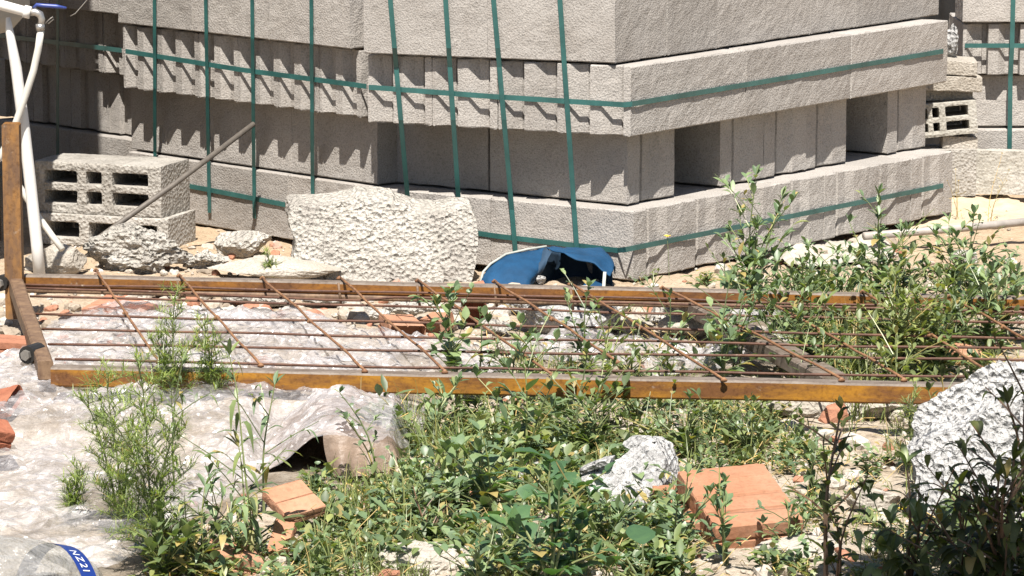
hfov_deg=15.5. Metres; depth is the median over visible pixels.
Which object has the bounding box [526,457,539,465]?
pebble
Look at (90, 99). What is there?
concrete block
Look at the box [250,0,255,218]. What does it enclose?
packing strap
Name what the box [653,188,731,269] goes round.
concrete block
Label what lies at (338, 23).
concrete block
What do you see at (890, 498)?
stone
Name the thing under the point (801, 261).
weed
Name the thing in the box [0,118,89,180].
concrete block
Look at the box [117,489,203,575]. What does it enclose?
weed
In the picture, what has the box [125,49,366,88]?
packing strap
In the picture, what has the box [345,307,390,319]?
rubble piece
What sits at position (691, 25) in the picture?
concrete block
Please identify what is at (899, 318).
weed
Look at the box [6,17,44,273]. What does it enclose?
drain pipe
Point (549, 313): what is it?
weed
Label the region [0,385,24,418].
clay tile
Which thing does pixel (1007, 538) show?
weed
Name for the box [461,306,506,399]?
weed
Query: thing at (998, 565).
weed
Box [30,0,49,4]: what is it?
concrete block
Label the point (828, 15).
concrete block
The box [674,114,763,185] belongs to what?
concrete block
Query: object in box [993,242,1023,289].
weed
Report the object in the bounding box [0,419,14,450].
clay tile
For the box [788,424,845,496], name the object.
weed
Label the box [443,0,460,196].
packing strap
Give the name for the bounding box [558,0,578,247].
packing strap
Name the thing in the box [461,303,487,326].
clay tile
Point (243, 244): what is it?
stone
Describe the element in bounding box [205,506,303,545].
weed
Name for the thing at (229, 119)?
concrete block
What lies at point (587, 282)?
weed
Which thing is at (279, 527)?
clay tile
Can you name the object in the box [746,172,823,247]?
concrete block
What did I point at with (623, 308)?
rubble piece
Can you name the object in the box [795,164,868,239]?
concrete block
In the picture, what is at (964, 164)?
concrete block
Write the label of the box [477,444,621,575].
weed
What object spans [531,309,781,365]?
plastic sheet
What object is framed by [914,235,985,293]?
weed
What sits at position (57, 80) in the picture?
packing strap
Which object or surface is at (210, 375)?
weed
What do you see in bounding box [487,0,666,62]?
concrete block
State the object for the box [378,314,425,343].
clay tile
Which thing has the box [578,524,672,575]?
weed
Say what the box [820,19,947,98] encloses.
concrete block
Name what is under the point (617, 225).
concrete block
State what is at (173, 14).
concrete block
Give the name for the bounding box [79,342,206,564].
weed
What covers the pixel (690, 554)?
ground cover
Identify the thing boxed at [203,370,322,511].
weed
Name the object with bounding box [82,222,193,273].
concrete lump
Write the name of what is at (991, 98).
concrete block
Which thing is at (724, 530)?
weed
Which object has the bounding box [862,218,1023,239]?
conduit
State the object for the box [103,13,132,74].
concrete block
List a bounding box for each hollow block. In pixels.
[35,153,189,217]
[39,210,195,246]
[925,98,977,137]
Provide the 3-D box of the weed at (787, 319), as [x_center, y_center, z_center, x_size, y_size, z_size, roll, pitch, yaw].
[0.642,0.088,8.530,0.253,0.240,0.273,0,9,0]
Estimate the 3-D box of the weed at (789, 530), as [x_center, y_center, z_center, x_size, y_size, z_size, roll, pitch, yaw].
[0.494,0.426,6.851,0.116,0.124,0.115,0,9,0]
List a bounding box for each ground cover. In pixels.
[156,264,1023,575]
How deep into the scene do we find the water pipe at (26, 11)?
9.55 m
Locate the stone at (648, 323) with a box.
[613,314,653,332]
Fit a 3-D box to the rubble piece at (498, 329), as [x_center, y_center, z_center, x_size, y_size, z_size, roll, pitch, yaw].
[-0.033,0.090,9.017,0.088,0.038,0.073,-5,10,-27]
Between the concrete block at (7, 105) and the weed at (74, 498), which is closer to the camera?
the weed at (74, 498)
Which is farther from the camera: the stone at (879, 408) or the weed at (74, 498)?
the stone at (879, 408)
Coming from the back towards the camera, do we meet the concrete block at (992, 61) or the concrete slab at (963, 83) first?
the concrete block at (992, 61)
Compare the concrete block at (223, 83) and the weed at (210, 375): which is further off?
the concrete block at (223, 83)
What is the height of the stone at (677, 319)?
0.069 m
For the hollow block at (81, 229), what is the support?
on the ground at (32, 420)
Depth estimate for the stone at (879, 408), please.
8.02 m
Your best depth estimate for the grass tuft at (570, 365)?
8.50 m
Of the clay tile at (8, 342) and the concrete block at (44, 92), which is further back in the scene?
the concrete block at (44, 92)
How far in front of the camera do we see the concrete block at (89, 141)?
11.52 m
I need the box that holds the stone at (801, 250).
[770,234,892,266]
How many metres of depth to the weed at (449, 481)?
7.02 m
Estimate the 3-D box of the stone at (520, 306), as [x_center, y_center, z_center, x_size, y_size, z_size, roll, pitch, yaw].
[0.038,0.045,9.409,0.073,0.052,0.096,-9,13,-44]
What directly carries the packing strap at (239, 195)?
attached to the concrete block at (231, 213)
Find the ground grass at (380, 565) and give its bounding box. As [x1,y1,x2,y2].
[282,269,1023,575]
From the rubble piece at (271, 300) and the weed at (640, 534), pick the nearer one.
the weed at (640, 534)
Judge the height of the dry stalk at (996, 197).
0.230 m
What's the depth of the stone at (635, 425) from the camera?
7.89 m
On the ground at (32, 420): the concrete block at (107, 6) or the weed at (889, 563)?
the weed at (889, 563)
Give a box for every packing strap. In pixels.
[0,34,121,52]
[56,0,58,154]
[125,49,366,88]
[153,0,156,156]
[190,184,284,206]
[204,0,210,212]
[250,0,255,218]
[309,0,313,193]
[369,49,942,106]
[388,0,409,196]
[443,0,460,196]
[478,183,942,252]
[491,0,517,250]
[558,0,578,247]
[965,43,1023,47]
[1007,0,1014,148]
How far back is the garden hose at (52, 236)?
9.83 m
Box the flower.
[664,235,670,263]
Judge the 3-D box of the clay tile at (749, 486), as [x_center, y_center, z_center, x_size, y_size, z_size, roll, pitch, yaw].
[0.423,0.409,7.010,0.173,0.113,0.266,-2,9,-13]
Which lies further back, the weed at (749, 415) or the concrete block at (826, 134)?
the concrete block at (826, 134)
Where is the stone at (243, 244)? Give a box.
[214,230,271,258]
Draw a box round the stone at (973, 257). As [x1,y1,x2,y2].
[948,249,978,262]
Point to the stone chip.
(596, 464)
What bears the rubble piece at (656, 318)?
on the ground at (32, 420)
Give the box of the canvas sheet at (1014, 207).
[904,194,1023,228]
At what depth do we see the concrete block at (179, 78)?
10.80 m
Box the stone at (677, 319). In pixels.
[657,315,717,337]
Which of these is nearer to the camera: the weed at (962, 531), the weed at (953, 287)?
the weed at (962, 531)
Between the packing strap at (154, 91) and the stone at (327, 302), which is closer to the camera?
the stone at (327, 302)
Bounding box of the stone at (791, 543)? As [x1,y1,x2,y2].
[755,535,844,560]
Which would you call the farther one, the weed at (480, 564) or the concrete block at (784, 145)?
the concrete block at (784, 145)
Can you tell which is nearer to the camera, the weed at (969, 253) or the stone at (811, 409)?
the stone at (811, 409)
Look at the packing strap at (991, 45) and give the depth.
11.62 m
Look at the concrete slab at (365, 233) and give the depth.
9.94 m
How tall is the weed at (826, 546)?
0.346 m
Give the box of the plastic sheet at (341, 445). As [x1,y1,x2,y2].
[261,388,408,478]
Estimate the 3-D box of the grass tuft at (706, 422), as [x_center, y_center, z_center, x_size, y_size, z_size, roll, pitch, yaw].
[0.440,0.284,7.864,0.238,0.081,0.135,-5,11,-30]
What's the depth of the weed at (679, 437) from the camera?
7.65 m
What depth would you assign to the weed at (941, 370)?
7.38 m
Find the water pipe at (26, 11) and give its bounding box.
[0,0,66,30]
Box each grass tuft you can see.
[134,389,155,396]
[320,462,385,508]
[361,381,543,472]
[398,414,451,446]
[511,341,598,373]
[653,360,704,376]
[676,402,765,441]
[773,310,887,380]
[825,352,915,422]
[828,288,879,343]
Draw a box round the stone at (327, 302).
[301,300,346,306]
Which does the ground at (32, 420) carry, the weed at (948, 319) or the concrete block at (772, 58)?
the weed at (948, 319)
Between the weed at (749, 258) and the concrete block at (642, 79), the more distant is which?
the concrete block at (642, 79)
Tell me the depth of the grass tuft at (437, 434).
7.54 m
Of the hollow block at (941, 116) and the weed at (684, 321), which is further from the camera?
the hollow block at (941, 116)
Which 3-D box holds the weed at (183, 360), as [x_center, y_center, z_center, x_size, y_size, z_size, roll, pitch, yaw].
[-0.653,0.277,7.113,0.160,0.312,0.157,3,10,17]
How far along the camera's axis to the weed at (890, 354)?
8.04 m
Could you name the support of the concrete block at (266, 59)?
on the concrete block at (229, 119)
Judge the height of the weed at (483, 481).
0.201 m
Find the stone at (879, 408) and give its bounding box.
[848,403,908,419]
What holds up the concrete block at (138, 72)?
on the concrete block at (181, 125)
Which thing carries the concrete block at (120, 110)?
on the concrete block at (89, 141)
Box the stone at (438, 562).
[377,539,473,575]
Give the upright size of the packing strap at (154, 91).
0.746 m
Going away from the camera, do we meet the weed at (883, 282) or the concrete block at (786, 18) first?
the weed at (883, 282)
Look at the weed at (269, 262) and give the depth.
9.86 m
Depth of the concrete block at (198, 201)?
10.89 m
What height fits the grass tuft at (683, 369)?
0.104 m
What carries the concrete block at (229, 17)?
on the concrete block at (223, 83)
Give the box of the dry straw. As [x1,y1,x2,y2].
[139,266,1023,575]
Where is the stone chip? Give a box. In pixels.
[579,455,614,474]
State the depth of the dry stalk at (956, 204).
11.05 m
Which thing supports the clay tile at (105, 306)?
on the ground at (32, 420)
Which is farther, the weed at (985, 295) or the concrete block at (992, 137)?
the concrete block at (992, 137)
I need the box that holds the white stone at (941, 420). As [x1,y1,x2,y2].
[907,360,1023,531]
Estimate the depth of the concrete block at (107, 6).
11.35 m
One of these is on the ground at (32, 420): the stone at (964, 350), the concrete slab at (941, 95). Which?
the stone at (964, 350)
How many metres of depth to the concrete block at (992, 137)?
11.69 m
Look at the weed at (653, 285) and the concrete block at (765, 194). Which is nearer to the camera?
the weed at (653, 285)
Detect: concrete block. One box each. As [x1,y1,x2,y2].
[0,18,26,62]
[0,58,33,120]
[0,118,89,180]
[26,4,64,67]
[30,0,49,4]
[33,63,71,126]
[50,0,117,13]
[64,9,103,72]
[70,129,138,155]
[71,68,110,132]
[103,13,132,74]
[109,73,131,134]
[118,0,192,30]
[123,24,166,92]
[129,150,218,225]
[131,88,210,158]
[160,29,203,97]
[192,0,269,39]
[199,33,241,101]
[207,161,297,238]
[210,98,292,171]
[238,37,280,106]
[269,0,363,48]
[278,41,319,112]
[288,173,379,239]
[292,108,397,184]
[319,46,371,117]
[360,182,514,264]
[364,0,487,57]
[368,54,439,125]
[397,124,489,190]
[432,56,507,128]
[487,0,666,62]
[490,128,673,204]
[491,194,682,280]
[498,59,572,132]
[564,49,745,136]
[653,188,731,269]
[666,0,716,54]
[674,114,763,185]
[674,181,777,258]
[715,33,850,116]
[717,0,764,47]
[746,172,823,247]
[763,106,806,177]
[765,0,810,40]
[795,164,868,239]
[805,99,845,169]
[810,0,854,33]
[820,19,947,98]
[835,154,910,229]
[846,86,925,153]
[846,148,952,220]
[855,0,897,26]
[898,0,938,20]
[916,144,976,195]
[948,13,1023,74]
[955,0,1023,21]
[960,123,1023,149]
[973,74,1023,125]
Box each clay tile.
[0,334,26,356]
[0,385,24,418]
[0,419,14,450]
[82,295,158,320]
[199,538,263,575]
[262,480,325,521]
[266,518,296,555]
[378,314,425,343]
[419,312,454,333]
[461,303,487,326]
[652,485,701,535]
[677,463,803,548]
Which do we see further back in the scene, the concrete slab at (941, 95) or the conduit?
the concrete slab at (941, 95)
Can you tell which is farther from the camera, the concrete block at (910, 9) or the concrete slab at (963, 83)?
the concrete slab at (963, 83)
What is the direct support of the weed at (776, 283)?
on the ground at (32, 420)
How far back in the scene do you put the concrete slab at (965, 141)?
11.50 m
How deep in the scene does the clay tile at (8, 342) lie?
8.50 m
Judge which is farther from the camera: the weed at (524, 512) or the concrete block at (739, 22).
the concrete block at (739, 22)
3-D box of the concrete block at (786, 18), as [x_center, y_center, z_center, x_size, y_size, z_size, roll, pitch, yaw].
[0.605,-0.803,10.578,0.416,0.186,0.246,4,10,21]
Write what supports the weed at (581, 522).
on the ground at (32, 420)
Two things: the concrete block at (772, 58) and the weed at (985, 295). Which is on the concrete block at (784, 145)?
the concrete block at (772, 58)
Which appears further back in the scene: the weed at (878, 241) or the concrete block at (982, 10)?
the concrete block at (982, 10)
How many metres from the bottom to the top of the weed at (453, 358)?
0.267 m
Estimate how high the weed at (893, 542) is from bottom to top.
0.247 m
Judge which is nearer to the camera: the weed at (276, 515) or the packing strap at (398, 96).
the weed at (276, 515)
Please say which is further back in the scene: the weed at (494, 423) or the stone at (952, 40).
the stone at (952, 40)
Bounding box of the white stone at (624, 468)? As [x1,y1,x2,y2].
[581,435,679,512]
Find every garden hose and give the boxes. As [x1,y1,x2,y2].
[0,31,43,161]
[1,160,64,251]
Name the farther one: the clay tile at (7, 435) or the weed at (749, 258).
the weed at (749, 258)
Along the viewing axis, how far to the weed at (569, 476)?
7.17 m
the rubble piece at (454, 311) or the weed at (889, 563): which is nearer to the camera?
the weed at (889, 563)
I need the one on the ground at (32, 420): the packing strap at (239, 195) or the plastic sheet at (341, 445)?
the plastic sheet at (341, 445)
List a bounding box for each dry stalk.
[947,168,964,218]
[983,152,1009,220]
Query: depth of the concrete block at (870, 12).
10.92 m
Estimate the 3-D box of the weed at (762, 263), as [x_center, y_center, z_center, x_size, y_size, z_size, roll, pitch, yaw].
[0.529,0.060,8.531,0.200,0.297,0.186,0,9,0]
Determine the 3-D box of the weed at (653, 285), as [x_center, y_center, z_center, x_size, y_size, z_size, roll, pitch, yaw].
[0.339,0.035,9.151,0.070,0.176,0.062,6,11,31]
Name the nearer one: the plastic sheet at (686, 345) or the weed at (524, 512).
the weed at (524, 512)
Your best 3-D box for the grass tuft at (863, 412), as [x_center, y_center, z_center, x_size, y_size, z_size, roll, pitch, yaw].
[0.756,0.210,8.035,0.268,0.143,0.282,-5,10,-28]
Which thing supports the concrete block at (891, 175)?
on the ground at (32, 420)
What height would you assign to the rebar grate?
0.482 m
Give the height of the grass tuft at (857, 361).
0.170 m
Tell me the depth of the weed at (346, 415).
7.33 m
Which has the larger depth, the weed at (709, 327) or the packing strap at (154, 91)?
the packing strap at (154, 91)
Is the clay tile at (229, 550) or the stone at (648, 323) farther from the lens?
the stone at (648, 323)
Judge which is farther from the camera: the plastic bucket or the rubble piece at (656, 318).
the plastic bucket
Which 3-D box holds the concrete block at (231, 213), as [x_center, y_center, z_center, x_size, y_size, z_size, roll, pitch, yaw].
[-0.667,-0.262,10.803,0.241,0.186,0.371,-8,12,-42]
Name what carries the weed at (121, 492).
on the ground at (32, 420)
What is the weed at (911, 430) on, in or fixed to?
on the ground at (32, 420)
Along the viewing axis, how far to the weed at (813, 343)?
8.26 m
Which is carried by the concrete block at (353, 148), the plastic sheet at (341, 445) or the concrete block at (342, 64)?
the concrete block at (342, 64)
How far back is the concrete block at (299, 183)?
10.50 m
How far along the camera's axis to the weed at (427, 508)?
6.86 m
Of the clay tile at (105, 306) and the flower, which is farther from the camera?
the flower
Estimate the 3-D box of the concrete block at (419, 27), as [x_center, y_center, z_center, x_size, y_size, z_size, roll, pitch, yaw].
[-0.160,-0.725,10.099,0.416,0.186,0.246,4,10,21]
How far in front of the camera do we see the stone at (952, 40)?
11.53 m
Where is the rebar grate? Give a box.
[0,122,1023,403]
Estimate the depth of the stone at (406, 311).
9.39 m
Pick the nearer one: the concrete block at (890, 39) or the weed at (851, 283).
the weed at (851, 283)
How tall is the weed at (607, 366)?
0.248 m
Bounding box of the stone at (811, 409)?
[756,400,853,417]
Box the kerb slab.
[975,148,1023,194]
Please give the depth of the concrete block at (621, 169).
10.03 m
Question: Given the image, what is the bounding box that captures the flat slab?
[207,255,340,278]
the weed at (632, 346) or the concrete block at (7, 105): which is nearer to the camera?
the weed at (632, 346)
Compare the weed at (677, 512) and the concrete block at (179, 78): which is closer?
the weed at (677, 512)
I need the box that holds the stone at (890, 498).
[844,488,900,510]
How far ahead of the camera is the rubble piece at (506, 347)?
8.77 m
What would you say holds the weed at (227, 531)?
on the ground at (32, 420)
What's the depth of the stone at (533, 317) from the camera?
9.07 m
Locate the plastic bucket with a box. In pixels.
[480,245,615,285]
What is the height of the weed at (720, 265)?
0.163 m
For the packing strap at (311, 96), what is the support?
attached to the concrete block at (338, 23)
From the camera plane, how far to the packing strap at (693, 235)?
10.11 m
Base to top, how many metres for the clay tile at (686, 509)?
0.073 m
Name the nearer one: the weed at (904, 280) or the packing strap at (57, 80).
the weed at (904, 280)
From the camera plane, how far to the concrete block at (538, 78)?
9.93 m
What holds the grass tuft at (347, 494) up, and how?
on the ground at (32, 420)
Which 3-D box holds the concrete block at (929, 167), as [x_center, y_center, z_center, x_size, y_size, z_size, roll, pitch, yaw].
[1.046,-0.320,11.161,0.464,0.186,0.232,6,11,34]
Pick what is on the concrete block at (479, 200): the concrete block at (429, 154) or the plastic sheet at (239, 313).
the concrete block at (429, 154)
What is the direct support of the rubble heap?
on the ground at (32, 420)
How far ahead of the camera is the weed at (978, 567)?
6.43 m
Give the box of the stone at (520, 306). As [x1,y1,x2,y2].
[506,304,528,313]
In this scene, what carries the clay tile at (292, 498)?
on the ground at (32, 420)
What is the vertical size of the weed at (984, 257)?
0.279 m
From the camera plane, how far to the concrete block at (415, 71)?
10.10 m
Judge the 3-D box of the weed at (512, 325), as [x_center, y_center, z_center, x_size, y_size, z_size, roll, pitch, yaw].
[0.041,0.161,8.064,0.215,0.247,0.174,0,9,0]
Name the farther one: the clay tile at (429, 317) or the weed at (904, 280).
the weed at (904, 280)
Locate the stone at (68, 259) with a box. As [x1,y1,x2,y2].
[25,243,86,273]
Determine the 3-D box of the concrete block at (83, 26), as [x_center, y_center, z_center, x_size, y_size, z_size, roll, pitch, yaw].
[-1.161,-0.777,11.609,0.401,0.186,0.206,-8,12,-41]
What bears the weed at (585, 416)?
on the ground at (32, 420)
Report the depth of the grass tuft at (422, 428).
7.76 m
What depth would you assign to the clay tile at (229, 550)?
6.70 m
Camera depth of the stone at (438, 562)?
6.70 m
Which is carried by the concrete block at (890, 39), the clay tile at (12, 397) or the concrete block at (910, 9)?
the concrete block at (910, 9)
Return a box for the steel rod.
[97,122,255,235]
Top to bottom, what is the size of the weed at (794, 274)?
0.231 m
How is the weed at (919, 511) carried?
on the ground at (32, 420)
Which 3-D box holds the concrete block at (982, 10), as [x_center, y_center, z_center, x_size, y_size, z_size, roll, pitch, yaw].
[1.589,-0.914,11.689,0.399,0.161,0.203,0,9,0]
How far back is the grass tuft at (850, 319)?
8.95 m
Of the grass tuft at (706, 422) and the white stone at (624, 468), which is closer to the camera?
the white stone at (624, 468)
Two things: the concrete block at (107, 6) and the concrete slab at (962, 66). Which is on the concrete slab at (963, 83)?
the concrete slab at (962, 66)
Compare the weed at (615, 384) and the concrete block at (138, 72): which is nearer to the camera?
the weed at (615, 384)
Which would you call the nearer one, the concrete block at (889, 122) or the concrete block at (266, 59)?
the concrete block at (266, 59)
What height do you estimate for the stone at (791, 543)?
0.045 m
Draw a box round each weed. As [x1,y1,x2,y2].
[50,453,98,522]
[57,355,164,534]
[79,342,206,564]
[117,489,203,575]
[122,457,272,575]
[132,351,217,508]
[142,280,203,402]
[175,338,301,552]
[185,307,238,399]
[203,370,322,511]
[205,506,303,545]
[259,245,285,278]
[334,385,384,482]
[366,445,471,522]
[406,414,523,511]
[407,478,455,541]
[408,279,495,397]
[417,371,468,447]
[418,418,518,512]
[427,521,534,575]
[454,483,574,551]
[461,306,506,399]
[464,386,549,465]
[472,332,571,473]
[473,447,608,501]
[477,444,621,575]
[481,305,578,413]
[482,306,558,401]
[524,458,605,575]
[532,339,640,439]
[538,367,626,453]
[559,268,612,374]
[560,489,649,551]
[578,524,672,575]
[580,297,634,403]
[588,318,668,375]
[602,352,680,423]
[616,389,736,457]
[631,276,694,375]
[641,268,662,332]
[649,458,722,544]
[668,272,774,376]
[681,243,754,288]
[682,388,802,453]
[700,457,747,565]
[703,249,786,376]
[710,164,808,317]
[744,276,831,337]
[744,276,849,362]
[755,492,813,539]
[762,239,845,289]
[766,248,835,331]
[782,395,878,575]
[784,322,847,370]
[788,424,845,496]
[794,236,887,325]
[819,462,877,575]
[820,242,952,379]
[824,183,933,292]
[848,222,943,292]
[851,259,941,339]
[853,442,959,575]
[860,479,934,575]
[868,309,956,380]
[871,454,1023,575]
[871,527,988,575]
[880,266,984,379]
[881,378,928,472]
[890,364,968,437]
[905,531,1023,575]
[907,437,1023,575]
[911,263,1011,345]
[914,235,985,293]
[919,203,1020,293]
[921,513,1023,575]
[941,246,1023,351]
[958,248,1023,336]
[966,329,1023,569]
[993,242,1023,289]
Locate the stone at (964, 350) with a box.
[948,343,981,364]
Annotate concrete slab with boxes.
[285,185,478,282]
[926,74,981,91]
[926,91,972,100]
[939,134,977,149]
[947,56,977,75]
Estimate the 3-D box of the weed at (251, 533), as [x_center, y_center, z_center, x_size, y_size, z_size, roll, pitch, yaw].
[-0.496,0.319,6.748,0.232,0.467,0.189,0,9,0]
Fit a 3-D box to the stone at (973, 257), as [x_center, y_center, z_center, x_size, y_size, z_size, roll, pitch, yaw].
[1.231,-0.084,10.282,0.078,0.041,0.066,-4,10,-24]
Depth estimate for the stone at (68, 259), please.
9.99 m
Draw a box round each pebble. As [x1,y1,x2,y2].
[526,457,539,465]
[536,275,545,283]
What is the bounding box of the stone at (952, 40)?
[947,23,958,56]
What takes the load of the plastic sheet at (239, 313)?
on the ground at (32, 420)
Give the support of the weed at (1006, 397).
on the ground at (32, 420)
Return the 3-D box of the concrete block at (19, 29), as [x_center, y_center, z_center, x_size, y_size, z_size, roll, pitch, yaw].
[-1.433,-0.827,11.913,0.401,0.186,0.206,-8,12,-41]
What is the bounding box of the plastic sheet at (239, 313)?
[0,300,498,570]
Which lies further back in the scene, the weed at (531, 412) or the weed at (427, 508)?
the weed at (531, 412)
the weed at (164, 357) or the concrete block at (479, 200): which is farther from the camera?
the concrete block at (479, 200)
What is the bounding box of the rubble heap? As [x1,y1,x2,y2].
[182,249,229,268]
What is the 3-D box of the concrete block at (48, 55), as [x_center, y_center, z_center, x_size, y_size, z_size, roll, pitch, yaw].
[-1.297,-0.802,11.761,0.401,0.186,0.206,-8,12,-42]
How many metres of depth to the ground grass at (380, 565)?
7.37 m
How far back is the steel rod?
10.33 m
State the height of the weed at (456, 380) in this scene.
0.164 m
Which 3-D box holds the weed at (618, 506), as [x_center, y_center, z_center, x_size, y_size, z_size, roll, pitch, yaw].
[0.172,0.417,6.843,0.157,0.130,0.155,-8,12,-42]
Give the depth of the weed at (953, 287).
8.78 m
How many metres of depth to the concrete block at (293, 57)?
10.43 m
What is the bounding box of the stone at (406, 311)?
[383,302,438,315]
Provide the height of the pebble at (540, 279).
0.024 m
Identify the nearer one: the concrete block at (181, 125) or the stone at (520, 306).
the stone at (520, 306)
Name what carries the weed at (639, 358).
on the ground at (32, 420)
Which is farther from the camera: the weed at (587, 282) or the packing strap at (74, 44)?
the packing strap at (74, 44)
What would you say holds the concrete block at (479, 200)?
on the ground at (32, 420)
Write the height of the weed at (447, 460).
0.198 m
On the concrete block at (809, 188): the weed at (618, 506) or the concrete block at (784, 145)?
the concrete block at (784, 145)
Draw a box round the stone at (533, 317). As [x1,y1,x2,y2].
[522,305,620,335]
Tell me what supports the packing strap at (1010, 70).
attached to the concrete block at (982, 10)
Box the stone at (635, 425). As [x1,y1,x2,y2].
[596,424,678,435]
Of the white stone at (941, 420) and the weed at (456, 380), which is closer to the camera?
the white stone at (941, 420)
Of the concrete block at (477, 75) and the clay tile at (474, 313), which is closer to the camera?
the clay tile at (474, 313)
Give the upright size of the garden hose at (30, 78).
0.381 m
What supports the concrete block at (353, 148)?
on the concrete block at (299, 183)
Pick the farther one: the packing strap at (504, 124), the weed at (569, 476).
the packing strap at (504, 124)
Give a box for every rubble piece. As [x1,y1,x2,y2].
[223,297,251,300]
[255,298,295,307]
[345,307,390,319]
[449,303,461,313]
[480,319,510,332]
[496,341,535,355]
[617,306,630,311]
[649,307,680,323]
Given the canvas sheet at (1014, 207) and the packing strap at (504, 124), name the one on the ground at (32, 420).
the canvas sheet at (1014, 207)
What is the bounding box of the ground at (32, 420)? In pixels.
[0,116,1023,575]
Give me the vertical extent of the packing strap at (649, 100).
0.025 m
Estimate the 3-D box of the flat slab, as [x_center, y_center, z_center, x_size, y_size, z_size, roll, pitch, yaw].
[-0.625,-0.055,9.923,0.362,0.060,0.168,0,9,0]
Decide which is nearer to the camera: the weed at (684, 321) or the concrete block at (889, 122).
the weed at (684, 321)
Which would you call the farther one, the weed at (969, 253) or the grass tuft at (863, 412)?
the weed at (969, 253)

